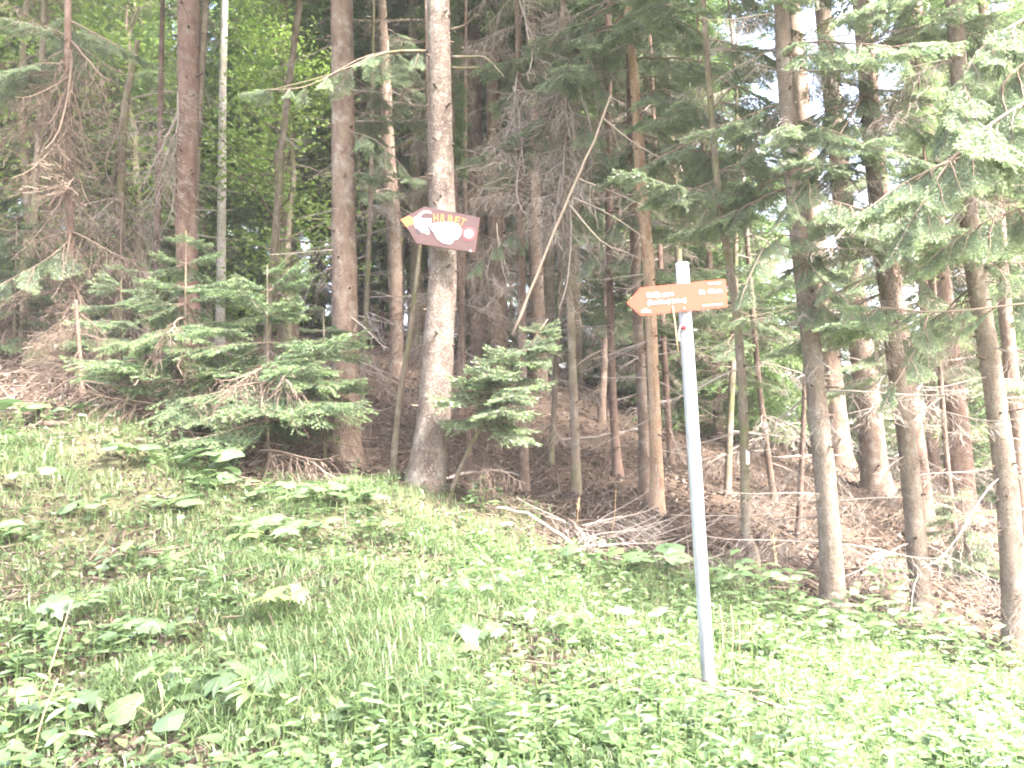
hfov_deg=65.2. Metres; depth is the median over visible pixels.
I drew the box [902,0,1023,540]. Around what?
spruce tree
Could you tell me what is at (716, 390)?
spruce tree
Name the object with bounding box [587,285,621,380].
spruce tree
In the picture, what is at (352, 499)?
broad leaved weed
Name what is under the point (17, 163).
spruce tree
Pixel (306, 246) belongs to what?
broadleaf tree
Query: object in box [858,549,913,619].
tall weed
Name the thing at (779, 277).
broadleaf tree
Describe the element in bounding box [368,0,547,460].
spruce tree
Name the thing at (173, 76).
broadleaf tree
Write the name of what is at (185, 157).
spruce tree
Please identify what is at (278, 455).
fallen branch
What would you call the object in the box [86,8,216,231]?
broadleaf tree
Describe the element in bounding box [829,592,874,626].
tall weed
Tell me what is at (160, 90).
spruce tree
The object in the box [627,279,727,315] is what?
hiking sign
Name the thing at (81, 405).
broad leaved weed
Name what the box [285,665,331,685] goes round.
maple seedling
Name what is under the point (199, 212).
broadleaf tree
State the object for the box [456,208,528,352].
spruce tree
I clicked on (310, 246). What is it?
spruce tree
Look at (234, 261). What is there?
spruce tree
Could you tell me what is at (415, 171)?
spruce tree
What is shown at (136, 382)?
fallen branch
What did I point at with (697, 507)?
sign pole
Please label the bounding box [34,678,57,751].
dry stalk
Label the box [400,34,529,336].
spruce tree
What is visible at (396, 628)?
grass
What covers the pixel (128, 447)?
broad leaved weed
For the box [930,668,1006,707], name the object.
tall weed
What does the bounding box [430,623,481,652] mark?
maple seedling
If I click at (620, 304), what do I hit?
spruce tree
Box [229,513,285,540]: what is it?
broad leaved weed
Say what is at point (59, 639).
dry stalk
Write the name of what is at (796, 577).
tall weed
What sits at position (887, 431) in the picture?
spruce tree
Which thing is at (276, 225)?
spruce tree
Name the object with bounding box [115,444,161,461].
broad leaved weed
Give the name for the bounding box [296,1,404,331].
spruce tree
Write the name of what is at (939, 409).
broadleaf tree
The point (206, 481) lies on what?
broad leaved weed
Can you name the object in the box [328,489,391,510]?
broad leaved weed
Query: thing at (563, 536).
fallen branch
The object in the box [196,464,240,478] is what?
broad leaved weed
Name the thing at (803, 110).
spruce tree
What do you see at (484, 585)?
maple seedling
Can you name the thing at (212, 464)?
broad leaved weed
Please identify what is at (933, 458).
spruce tree
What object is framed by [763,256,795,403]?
broadleaf tree
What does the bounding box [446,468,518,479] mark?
fallen branch
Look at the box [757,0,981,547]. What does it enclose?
spruce tree
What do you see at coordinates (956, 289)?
spruce tree
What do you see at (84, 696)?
maple seedling
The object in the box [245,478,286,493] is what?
broad leaved weed
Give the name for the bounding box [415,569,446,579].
maple seedling
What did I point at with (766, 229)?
spruce tree
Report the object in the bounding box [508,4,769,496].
spruce tree
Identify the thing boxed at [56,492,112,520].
broad leaved weed
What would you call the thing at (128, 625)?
maple seedling
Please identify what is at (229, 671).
maple seedling
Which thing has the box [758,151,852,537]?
spruce tree
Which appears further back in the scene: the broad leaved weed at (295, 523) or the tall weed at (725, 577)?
the tall weed at (725, 577)
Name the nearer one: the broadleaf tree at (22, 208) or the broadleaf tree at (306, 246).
the broadleaf tree at (22, 208)
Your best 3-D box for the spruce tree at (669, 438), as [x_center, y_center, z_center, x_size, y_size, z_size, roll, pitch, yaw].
[1.951,-3.778,10.688,2.129,10.300,2.444,-7,-7,44]
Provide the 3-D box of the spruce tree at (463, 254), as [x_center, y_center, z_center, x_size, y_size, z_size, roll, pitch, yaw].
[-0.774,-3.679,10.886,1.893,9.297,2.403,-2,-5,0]
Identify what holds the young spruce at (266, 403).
on the ground at (386, 417)
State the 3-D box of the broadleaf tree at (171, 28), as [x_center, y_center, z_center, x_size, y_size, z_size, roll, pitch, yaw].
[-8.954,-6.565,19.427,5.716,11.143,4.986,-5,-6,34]
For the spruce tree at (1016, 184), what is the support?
on the ground at (386, 417)
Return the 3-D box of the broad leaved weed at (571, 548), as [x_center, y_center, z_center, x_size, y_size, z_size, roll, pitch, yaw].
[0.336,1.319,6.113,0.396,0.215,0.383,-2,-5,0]
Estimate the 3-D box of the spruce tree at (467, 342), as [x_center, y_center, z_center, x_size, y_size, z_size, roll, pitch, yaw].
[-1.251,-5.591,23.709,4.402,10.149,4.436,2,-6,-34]
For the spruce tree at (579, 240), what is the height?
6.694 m
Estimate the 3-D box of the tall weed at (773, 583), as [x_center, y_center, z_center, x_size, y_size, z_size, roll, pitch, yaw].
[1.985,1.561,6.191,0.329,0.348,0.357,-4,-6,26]
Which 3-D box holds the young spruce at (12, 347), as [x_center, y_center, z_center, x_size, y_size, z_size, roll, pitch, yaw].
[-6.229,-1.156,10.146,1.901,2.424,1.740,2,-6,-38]
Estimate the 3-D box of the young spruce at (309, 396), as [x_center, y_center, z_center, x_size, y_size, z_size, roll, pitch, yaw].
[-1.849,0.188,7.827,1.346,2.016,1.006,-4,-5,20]
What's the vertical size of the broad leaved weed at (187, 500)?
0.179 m
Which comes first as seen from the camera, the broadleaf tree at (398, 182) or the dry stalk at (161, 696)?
the dry stalk at (161, 696)
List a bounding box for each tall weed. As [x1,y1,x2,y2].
[467,476,503,510]
[606,606,676,644]
[674,557,722,590]
[691,567,739,599]
[714,549,755,586]
[730,611,797,667]
[734,564,784,602]
[750,563,789,600]
[766,569,821,624]
[773,567,818,605]
[789,600,839,633]
[804,610,862,653]
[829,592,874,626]
[833,582,895,627]
[836,601,895,641]
[857,645,914,681]
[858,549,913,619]
[876,577,923,639]
[890,599,933,642]
[907,612,968,651]
[921,595,967,652]
[928,615,991,667]
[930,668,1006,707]
[932,629,992,667]
[957,613,1018,667]
[965,635,1023,667]
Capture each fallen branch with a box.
[120,379,138,410]
[242,454,338,478]
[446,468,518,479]
[472,504,590,559]
[559,428,637,440]
[567,518,585,541]
[846,590,887,609]
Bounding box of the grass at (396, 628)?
[0,394,1023,767]
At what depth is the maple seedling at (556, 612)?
4.30 m
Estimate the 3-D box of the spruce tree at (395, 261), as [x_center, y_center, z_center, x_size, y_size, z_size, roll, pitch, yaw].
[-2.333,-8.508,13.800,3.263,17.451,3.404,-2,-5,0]
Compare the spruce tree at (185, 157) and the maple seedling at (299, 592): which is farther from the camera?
the spruce tree at (185, 157)
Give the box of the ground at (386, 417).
[0,267,1023,767]
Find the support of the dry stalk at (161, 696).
on the ground at (386, 417)
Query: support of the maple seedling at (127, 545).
on the ground at (386, 417)
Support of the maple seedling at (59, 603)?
on the ground at (386, 417)
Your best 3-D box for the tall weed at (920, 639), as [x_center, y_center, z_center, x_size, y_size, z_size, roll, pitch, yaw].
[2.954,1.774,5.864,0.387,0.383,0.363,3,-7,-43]
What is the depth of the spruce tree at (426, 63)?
12.39 m
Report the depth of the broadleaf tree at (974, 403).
19.81 m
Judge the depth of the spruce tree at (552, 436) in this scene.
9.83 m
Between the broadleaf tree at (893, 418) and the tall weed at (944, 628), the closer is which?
the tall weed at (944, 628)
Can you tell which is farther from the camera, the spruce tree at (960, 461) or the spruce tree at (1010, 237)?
the spruce tree at (1010, 237)
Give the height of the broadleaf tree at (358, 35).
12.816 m
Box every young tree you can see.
[27,300,163,417]
[389,244,421,479]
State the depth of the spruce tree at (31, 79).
8.93 m
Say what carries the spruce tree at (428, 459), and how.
on the ground at (386, 417)
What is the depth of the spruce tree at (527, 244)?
26.42 m
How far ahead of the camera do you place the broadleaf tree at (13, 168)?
13.09 m
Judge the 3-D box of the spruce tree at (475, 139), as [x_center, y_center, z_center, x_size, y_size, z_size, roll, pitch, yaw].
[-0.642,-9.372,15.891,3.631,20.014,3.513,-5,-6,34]
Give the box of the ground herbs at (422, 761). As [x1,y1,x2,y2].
[0,401,1023,767]
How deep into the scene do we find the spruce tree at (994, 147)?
4.67 m
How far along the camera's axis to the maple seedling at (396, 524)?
5.47 m
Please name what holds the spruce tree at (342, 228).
on the ground at (386, 417)
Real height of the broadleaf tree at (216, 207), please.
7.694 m
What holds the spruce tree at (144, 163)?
on the ground at (386, 417)
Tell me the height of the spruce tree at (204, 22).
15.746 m
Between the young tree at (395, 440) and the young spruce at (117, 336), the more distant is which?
the young spruce at (117, 336)
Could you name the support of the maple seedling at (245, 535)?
on the ground at (386, 417)
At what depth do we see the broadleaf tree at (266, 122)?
22.91 m
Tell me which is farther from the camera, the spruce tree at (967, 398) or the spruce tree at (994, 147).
the spruce tree at (967, 398)
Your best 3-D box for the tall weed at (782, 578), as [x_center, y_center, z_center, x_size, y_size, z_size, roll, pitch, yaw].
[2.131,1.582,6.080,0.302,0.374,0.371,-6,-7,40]
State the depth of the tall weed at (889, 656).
4.79 m
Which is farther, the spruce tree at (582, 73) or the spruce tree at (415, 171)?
the spruce tree at (415, 171)
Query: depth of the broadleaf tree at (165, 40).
17.34 m
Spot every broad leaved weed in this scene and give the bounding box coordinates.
[0,399,52,424]
[5,466,56,485]
[48,401,92,419]
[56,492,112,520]
[101,442,161,466]
[104,692,201,740]
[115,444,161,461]
[135,494,204,515]
[144,437,193,455]
[164,447,244,473]
[180,472,235,479]
[187,462,220,473]
[193,478,242,491]
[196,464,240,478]
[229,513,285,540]
[244,484,281,496]
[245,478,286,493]
[275,493,307,517]
[282,481,319,494]
[285,517,342,543]
[292,481,348,507]
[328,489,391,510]
[328,492,370,512]
[533,543,580,560]
[577,548,623,568]
[622,543,692,575]
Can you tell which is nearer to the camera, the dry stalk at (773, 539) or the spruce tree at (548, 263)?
the dry stalk at (773, 539)
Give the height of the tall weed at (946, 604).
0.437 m
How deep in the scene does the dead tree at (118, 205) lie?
10.65 m
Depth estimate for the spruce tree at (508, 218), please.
21.55 m
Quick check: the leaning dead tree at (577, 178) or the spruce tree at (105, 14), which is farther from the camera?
the spruce tree at (105, 14)
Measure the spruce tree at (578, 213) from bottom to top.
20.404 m
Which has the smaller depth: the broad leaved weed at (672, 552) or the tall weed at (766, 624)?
the tall weed at (766, 624)
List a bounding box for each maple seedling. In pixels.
[0,518,27,547]
[0,698,53,729]
[1,689,110,720]
[9,680,76,712]
[33,586,113,620]
[93,615,147,631]
[102,615,170,641]
[115,539,155,564]
[133,666,182,698]
[161,666,220,689]
[182,675,248,694]
[201,662,294,702]
[224,530,263,547]
[246,583,310,615]
[247,516,299,540]
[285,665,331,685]
[300,520,315,543]
[300,696,356,729]
[361,521,410,543]
[385,672,434,691]
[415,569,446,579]
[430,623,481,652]
[448,620,507,642]
[455,577,492,590]
[496,570,524,593]
[501,605,536,627]
[547,610,576,629]
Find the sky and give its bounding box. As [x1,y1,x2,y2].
[13,0,1013,455]
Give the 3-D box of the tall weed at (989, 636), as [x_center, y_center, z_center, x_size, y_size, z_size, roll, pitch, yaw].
[3.361,1.869,5.667,0.378,0.425,0.379,-4,-6,26]
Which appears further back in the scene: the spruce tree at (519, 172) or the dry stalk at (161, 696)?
the spruce tree at (519, 172)
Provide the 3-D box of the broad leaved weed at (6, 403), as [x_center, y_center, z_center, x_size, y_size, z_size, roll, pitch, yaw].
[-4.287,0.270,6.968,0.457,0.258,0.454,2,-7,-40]
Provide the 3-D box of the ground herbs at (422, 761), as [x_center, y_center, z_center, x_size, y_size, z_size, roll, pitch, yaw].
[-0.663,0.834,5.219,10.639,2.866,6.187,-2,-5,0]
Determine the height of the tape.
0.086 m
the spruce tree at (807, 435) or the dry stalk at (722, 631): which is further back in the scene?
the spruce tree at (807, 435)
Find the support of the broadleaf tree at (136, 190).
on the ground at (386, 417)
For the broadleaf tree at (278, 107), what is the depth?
12.26 m
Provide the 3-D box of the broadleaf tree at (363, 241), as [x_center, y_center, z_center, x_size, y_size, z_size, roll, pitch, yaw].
[-3.475,-5.123,19.416,5.420,8.784,4.911,2,-6,-36]
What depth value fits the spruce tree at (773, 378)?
21.82 m
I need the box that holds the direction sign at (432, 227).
[400,206,479,252]
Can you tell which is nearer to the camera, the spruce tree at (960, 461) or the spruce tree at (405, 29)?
the spruce tree at (960, 461)
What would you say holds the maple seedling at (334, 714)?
on the ground at (386, 417)
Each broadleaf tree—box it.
[0,0,108,269]
[0,0,171,271]
[0,0,176,338]
[0,0,260,334]
[0,101,88,290]
[9,0,274,327]
[74,1,252,297]
[78,75,268,336]
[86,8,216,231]
[101,0,216,302]
[143,83,234,302]
[150,1,403,367]
[171,0,419,340]
[200,142,250,304]
[235,0,425,238]
[252,7,460,339]
[266,0,511,342]
[298,198,327,270]
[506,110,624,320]
[758,230,795,419]
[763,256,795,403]
[841,264,937,397]
[880,322,938,445]
[916,363,966,462]
[938,322,998,466]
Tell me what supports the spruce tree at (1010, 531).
on the ground at (386, 417)
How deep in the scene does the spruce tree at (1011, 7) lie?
15.40 m
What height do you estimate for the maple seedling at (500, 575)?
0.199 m
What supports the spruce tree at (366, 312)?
on the ground at (386, 417)
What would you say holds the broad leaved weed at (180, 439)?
on the ground at (386, 417)
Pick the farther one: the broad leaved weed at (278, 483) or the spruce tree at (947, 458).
the spruce tree at (947, 458)
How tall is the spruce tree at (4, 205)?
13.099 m
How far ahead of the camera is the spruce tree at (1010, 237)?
21.58 m
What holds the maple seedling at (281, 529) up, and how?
on the ground at (386, 417)
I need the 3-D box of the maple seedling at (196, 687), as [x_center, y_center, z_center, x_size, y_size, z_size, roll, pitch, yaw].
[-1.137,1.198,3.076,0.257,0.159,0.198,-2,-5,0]
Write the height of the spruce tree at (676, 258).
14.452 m
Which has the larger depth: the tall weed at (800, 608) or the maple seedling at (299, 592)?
the tall weed at (800, 608)
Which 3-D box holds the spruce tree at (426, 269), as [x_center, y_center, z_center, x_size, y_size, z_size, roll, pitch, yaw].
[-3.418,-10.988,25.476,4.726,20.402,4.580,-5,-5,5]
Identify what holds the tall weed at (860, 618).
on the ground at (386, 417)
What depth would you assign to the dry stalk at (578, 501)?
7.13 m
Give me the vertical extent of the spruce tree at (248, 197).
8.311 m
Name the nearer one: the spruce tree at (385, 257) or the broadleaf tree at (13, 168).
the broadleaf tree at (13, 168)
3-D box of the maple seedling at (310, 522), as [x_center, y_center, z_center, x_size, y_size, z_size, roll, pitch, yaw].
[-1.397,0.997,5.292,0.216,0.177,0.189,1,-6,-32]
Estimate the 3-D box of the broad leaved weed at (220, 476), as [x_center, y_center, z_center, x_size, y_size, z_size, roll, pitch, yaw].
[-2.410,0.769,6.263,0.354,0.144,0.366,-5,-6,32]
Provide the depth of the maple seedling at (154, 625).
3.60 m
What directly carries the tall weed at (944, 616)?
on the ground at (386, 417)
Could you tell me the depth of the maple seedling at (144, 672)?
3.05 m
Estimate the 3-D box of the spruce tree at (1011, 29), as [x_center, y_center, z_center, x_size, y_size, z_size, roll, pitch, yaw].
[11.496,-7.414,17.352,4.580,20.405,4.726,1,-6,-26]
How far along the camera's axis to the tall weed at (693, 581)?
5.96 m
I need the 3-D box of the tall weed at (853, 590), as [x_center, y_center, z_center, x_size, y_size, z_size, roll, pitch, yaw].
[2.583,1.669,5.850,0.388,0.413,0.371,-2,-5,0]
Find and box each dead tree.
[32,39,174,362]
[511,94,684,334]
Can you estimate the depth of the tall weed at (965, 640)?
5.68 m
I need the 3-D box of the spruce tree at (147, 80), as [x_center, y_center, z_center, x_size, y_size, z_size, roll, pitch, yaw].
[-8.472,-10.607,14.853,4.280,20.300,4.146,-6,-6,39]
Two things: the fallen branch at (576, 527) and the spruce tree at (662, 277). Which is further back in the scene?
the spruce tree at (662, 277)
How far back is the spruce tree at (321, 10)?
17.20 m
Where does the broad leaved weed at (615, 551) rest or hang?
on the ground at (386, 417)
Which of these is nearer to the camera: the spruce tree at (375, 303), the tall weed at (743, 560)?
the tall weed at (743, 560)
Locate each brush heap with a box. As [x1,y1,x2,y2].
[58,383,374,488]
[518,490,724,577]
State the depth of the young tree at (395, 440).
7.42 m
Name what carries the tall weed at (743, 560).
on the ground at (386, 417)
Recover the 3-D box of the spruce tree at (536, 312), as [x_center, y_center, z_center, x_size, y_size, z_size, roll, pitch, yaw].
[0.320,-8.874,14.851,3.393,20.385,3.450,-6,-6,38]
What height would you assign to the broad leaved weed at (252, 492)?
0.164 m
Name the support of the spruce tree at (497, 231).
on the ground at (386, 417)
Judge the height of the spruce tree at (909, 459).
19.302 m
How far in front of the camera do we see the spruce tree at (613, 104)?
19.56 m
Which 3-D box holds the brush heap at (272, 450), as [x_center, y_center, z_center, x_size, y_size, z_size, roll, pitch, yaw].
[-2.643,0.649,7.691,3.040,1.267,2.110,-2,-5,5]
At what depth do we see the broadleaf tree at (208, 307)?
16.54 m
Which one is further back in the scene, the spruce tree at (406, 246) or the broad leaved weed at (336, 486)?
the spruce tree at (406, 246)
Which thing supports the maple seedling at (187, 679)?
on the ground at (386, 417)
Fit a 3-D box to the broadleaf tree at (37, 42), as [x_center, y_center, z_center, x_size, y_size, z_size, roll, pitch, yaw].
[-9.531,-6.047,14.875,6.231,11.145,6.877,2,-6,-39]
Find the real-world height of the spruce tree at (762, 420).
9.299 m
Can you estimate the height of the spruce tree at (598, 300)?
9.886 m
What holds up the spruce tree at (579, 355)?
on the ground at (386, 417)
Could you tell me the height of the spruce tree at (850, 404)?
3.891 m
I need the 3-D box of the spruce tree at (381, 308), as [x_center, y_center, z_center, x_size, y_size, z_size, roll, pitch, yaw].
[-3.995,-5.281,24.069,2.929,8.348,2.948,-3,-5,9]
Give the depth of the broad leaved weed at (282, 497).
5.78 m
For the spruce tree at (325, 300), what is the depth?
19.61 m
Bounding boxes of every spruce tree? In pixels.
[0,0,73,306]
[0,0,117,354]
[0,0,166,384]
[0,0,174,334]
[0,2,167,327]
[4,0,138,226]
[19,0,214,337]
[77,0,176,317]
[80,0,238,359]
[90,1,176,183]
[118,0,244,383]
[130,0,327,333]
[150,0,389,338]
[160,27,312,329]
[197,0,209,270]
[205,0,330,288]
[227,0,374,329]
[237,0,504,493]
[254,0,321,374]
[254,23,330,321]
[266,2,331,326]
[269,0,427,466]
[279,0,426,408]
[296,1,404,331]
[296,209,379,322]
[314,0,502,331]
[319,17,427,332]
[353,0,508,389]
[354,0,486,355]
[354,3,427,332]
[356,0,469,379]
[361,2,428,314]
[363,211,426,334]
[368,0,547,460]
[388,0,530,434]
[395,0,573,374]
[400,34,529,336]
[404,173,530,348]
[406,0,543,369]
[421,24,525,330]
[450,0,596,388]
[451,22,620,375]
[454,0,603,495]
[454,0,645,495]
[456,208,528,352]
[463,0,651,389]
[468,0,800,515]
[485,1,769,477]
[495,2,641,465]
[505,164,565,355]
[507,101,620,374]
[507,104,624,360]
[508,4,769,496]
[509,172,631,377]
[541,0,746,414]
[550,0,668,423]
[561,97,708,399]
[577,7,719,353]
[578,106,634,381]
[579,31,757,466]
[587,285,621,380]
[591,0,859,576]
[613,2,831,447]
[615,218,677,381]
[616,40,741,434]
[617,0,799,411]
[618,0,843,429]
[659,0,973,610]
[662,2,828,497]
[665,0,832,503]
[722,0,1019,633]
[747,278,791,415]
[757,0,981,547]
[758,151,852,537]
[769,4,877,471]
[772,0,1023,659]
[773,0,934,496]
[777,250,892,444]
[807,283,859,458]
[817,0,1023,526]
[831,18,1023,413]
[843,10,974,491]
[845,338,898,456]
[846,0,1023,502]
[865,0,994,556]
[875,0,1023,482]
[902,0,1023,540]
[936,279,988,467]
[950,0,1022,371]
[957,0,1023,333]
[991,0,1023,346]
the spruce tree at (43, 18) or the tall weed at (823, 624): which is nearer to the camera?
the tall weed at (823, 624)
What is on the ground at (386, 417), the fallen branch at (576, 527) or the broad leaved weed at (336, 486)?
the broad leaved weed at (336, 486)
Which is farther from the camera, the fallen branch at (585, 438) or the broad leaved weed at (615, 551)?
the fallen branch at (585, 438)
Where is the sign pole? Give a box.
[675,262,714,690]
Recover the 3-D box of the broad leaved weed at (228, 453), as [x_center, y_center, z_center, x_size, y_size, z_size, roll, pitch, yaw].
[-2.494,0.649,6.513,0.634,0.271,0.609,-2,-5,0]
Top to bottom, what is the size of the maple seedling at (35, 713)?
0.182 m
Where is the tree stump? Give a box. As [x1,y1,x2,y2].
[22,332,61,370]
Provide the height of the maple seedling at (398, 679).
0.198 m
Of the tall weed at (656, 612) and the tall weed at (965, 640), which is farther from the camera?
the tall weed at (965, 640)
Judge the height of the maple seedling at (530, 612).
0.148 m
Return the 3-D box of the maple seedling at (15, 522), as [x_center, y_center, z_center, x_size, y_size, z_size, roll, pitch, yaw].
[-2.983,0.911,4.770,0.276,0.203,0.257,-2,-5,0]
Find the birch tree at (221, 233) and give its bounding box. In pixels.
[214,0,227,345]
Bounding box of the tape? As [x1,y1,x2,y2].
[678,325,686,340]
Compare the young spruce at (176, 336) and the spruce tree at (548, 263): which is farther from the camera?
the spruce tree at (548, 263)
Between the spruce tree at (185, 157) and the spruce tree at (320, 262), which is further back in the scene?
the spruce tree at (320, 262)
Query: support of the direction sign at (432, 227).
attached to the spruce tree at (428, 459)
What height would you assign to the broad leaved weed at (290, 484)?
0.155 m
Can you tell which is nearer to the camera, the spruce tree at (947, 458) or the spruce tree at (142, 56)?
the spruce tree at (947, 458)
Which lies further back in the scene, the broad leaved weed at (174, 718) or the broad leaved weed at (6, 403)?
the broad leaved weed at (6, 403)
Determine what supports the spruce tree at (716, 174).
on the ground at (386, 417)
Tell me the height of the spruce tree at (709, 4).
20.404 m
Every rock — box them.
[35,420,68,426]
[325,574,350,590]
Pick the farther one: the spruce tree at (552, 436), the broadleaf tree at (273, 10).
the broadleaf tree at (273, 10)
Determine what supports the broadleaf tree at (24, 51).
on the ground at (386, 417)
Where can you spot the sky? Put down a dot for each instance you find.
(808, 18)
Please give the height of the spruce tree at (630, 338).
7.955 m
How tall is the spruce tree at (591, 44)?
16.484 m
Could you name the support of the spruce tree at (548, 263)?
on the ground at (386, 417)
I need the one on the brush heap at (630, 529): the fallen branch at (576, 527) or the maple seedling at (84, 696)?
the fallen branch at (576, 527)
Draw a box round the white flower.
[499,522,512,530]
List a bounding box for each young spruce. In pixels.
[0,200,98,364]
[48,263,167,396]
[60,230,291,460]
[145,256,378,483]
[259,305,385,470]
[425,318,562,500]
[925,487,999,587]
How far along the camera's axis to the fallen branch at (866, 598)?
6.76 m
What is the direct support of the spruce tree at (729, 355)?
on the ground at (386, 417)
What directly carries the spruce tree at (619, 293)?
on the ground at (386, 417)
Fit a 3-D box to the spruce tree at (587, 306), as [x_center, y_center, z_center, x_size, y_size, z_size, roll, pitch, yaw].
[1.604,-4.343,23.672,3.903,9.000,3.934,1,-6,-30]
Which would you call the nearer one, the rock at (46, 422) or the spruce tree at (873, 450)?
the rock at (46, 422)
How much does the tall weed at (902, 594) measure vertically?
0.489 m
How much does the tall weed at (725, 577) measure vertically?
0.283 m
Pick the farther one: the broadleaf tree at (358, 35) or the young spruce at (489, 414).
the broadleaf tree at (358, 35)
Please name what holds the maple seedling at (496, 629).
on the ground at (386, 417)
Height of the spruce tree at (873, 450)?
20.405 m
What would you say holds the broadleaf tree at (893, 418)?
on the ground at (386, 417)
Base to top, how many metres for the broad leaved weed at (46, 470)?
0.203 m
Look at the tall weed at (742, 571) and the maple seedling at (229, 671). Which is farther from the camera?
the tall weed at (742, 571)
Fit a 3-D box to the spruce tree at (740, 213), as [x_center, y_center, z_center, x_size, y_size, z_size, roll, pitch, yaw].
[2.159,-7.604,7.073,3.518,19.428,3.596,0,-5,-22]
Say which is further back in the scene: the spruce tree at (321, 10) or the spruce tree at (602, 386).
the spruce tree at (321, 10)
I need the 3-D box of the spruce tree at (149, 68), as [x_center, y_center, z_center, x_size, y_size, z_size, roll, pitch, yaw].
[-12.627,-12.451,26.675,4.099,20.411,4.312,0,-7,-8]
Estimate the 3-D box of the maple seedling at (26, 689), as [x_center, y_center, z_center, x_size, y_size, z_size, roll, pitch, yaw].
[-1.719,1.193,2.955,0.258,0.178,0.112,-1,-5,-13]
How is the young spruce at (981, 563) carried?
on the ground at (386, 417)
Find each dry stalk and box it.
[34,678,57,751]
[43,600,71,686]
[158,680,163,716]
[576,498,580,525]
[720,608,722,652]
[731,607,733,650]
[769,533,777,589]
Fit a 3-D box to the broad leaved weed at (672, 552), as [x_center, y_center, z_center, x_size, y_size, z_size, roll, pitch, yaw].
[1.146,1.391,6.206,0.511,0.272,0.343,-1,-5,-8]
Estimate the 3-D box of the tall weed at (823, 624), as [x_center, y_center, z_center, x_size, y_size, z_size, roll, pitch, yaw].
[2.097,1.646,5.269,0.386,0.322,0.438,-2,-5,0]
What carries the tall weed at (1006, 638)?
on the ground at (386, 417)
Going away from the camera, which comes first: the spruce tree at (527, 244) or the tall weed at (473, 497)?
the tall weed at (473, 497)
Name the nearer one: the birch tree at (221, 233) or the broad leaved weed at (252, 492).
the broad leaved weed at (252, 492)
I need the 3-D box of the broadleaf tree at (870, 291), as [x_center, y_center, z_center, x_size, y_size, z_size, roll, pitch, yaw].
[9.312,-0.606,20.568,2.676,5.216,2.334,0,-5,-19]
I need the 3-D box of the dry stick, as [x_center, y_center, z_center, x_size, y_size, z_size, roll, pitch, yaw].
[0.851,-0.286,4.159,0.020,0.237,0.089,-4,-5,23]
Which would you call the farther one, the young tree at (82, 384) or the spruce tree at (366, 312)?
the spruce tree at (366, 312)
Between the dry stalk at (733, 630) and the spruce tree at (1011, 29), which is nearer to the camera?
the dry stalk at (733, 630)
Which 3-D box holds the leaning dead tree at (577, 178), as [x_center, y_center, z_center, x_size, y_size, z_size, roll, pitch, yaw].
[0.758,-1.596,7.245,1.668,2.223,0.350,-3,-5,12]

